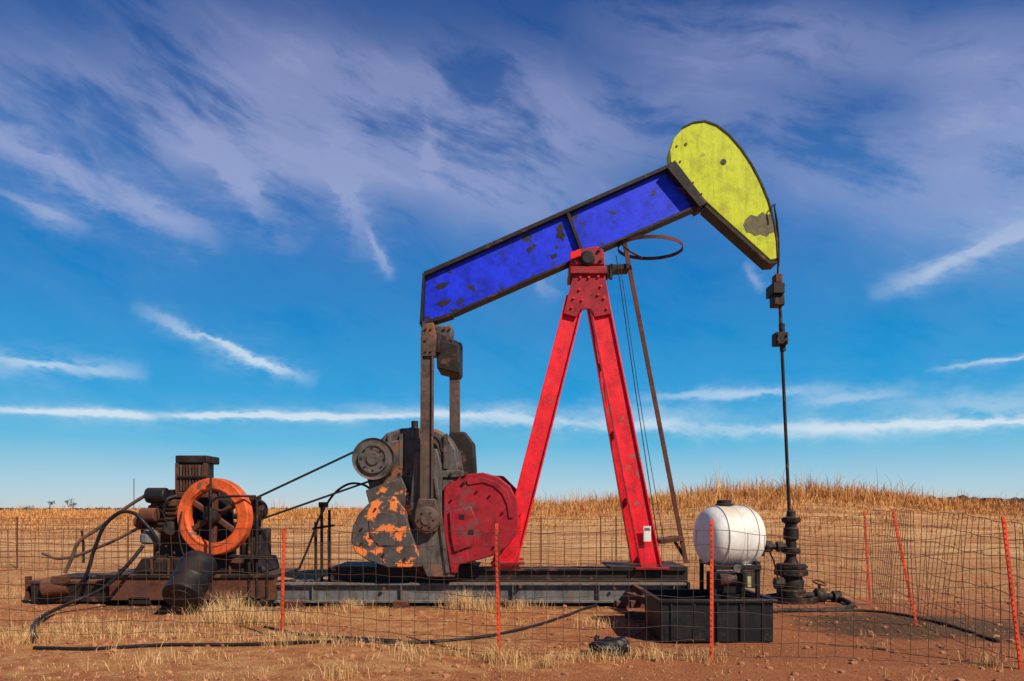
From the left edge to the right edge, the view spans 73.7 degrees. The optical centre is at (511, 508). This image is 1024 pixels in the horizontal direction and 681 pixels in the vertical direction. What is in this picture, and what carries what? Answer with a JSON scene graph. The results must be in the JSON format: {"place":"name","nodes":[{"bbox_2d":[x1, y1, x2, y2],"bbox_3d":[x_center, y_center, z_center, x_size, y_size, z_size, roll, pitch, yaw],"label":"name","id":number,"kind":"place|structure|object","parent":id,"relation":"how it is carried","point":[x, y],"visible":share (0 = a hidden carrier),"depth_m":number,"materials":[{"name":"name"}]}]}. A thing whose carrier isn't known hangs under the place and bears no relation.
{"place":"outdoors","nodes":[
{"label":"outdoors","id":0,"kind":"place"},
{"bbox_2d":[0,497,1023,680],"bbox_3d":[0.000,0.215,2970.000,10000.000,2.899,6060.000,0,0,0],"label":"ground","id":1,"kind":"structure","parent":0,"point":[807,669],"depth_m":9.57,"materials":[{"name":"brown soil"}]},
{"bbox_2d":[25,455,297,639],"bbox_3d":[-6.096,0.346,10.440,4.367,2.507,4.400,0,0,0],"label":"gas engine","id":2,"kind":"object","parent":1,"relation":"on","point":[200,497],"visible":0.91,"depth_m":11.31,"materials":[{"name":"metal"}]},
{"bbox_2d":[162,550,216,609],"bbox_3d":[-4.946,1.105,10.510,0.582,0.903,0.937,0,0,0],"label":"black barrel","id":3,"kind":"object","parent":1,"relation":"on","point":[176,590],"visible":0.92,"depth_m":10.28,"materials":[{"name":"metal"}]},
{"bbox_2d":[33,603,611,650],"bbox_3d":[-1.281,1.614,9.178,8.735,0.066,1.931,0,0,-28],"label":"ground hose","id":4,"kind":"object","parent":1,"relation":"on","point":[262,644],"visible":0.78,"depth_m":8.16,"materials":[{"name":"black rubber"}]},
{"bbox_2d":[264,626,400,639],"bbox_3d":[-2.420,1.616,8.755,2.259,0.054,0.250,0,0,26],"label":"ground hose","id":5,"kind":"object","parent":1,"relation":"on","point":[313,635],"visible":0.53,"depth_m":8.51,"materials":[{"name":"black rubber"}]},
{"bbox_2d":[0,509,1023,669],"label":"wire fence","id":6,"kind":"object","parent":1,"relation":"on","point":[1015,615],"visible":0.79,"depth_m":8.08,"materials":[{"name":"brown metal"}]},
{"bbox_2d":[0,457,1023,574],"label":"prairie grass","id":7,"kind":"structure","parent":1,"relation":"on","point":[771,494],"depth_m":52.92,"materials":[{"name":"beige plant"}]},
{"bbox_2d":[0,560,1023,680],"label":"dry grass tufts","id":8,"kind":"object","parent":1,"relation":"on","point":[466,603],"visible":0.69,"depth_m":8.36,"materials":[{"name":"plant"}]},
{"bbox_2d":[0,581,1023,680],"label":"pebbles","id":9,"kind":"object","parent":1,"relation":"on","point":[436,671],"visible":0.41,"depth_m":8.08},
{"bbox_2d":[0,495,1023,510],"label":"distant tree line","id":10,"kind":"object","parent":1,"relation":"on","point":[1011,500],"visible":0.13,"depth_m":353.54,"materials":[{"name":"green plant"}]},
{"bbox_2d":[0,564,1023,680],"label":"straw litter","id":11,"kind":"object","parent":1,"relation":"on","point":[421,637],"visible":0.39,"depth_m":8.48,"materials":[{"name":"beige plant"}]},
{"bbox_2d":[268,120,790,607],"bbox_3d":[0.269,-2.534,11.980,9.194,8.411,2.040,0,0,0],"label":"pumpjack","id":12,"kind":"object","parent":1,"relation":"on","point":[426,476],"visible":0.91,"depth_m":11.68,"materials":[{"name":"blue paint"}]},
{"bbox_2d":[254,451,374,520],"bbox_3d":[-3.296,-0.421,11.400,2.056,1.298,0.130,0,0,0],"label":"drive belt","id":13,"kind":"object","parent":12,"relation":"attached to","point":[305,474],"visible":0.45,"depth_m":11.34,"materials":[{"name":"black rubber"}]},
{"bbox_2d":[298,482,369,581],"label":"riser pipes","id":14,"kind":"object","parent":12,"relation":"attached to","point":[321,505],"visible":0.86,"depth_m":12.18,"materials":[{"name":"metal"}]},
{"bbox_2d":[589,635,629,653],"bbox_3d":[1.074,1.489,7.543,0.464,0.182,0.337,0,0,0],"label":"black trash bag","id":15,"kind":"object","parent":1,"relation":"on","point":[615,641],"visible":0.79,"depth_m":7.43,"materials":[{"name":"black plastic"}]},
{"bbox_2d":[625,584,644,619],"bbox_3d":[2.000,1.440,10.594,0.485,0.350,1.667,0,0,10],"label":"scrap timber","id":16,"kind":"object","parent":1,"relation":"on","point":[636,601],"visible":0.59,"depth_m":10.48,"materials":[{"name":"wood"}]},
{"bbox_2d":[641,589,777,641],"bbox_3d":[2.480,1.360,8.760,1.452,0.520,1.080,0,0,0],"label":"containment tub","id":17,"kind":"object","parent":1,"relation":"on","point":[749,624],"visible":0.84,"depth_m":8.26,"materials":[{"name":"black plastic"}]},
{"bbox_2d":[693,500,778,598],"bbox_3d":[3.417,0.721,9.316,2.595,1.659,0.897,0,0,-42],"label":"chemical tank","id":18,"kind":"object","parent":17,"relation":"on","point":[725,514],"visible":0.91,"depth_m":8.46,"materials":[{"name":"white plastic"}]},
{"bbox_2d":[761,510,854,612],"bbox_3d":[4.918,0.878,11.482,1.670,1.697,1.690,0,0,0],"label":"wellhead","id":19,"kind":"object","parent":1,"relation":"on","point":[790,520],"visible":0.84,"depth_m":11.77,"materials":[{"name":"metal"}]},
{"bbox_2d":[819,609,999,642],"bbox_3d":[5.708,1.602,9.604,0.872,0.064,2.707,0,0,-23],"label":"flow pipe","id":20,"kind":"object","parent":1,"relation":"on","point":[885,612],"visible":0.84,"depth_m":10.21,"materials":[{"name":"rubber"}]},
{"bbox_2d":[0,0,1023,507],"label":"sky","id":21,"kind":"structure","parent":0,"point":[222,222],"materials":[{"name":"blue"}]}
]}

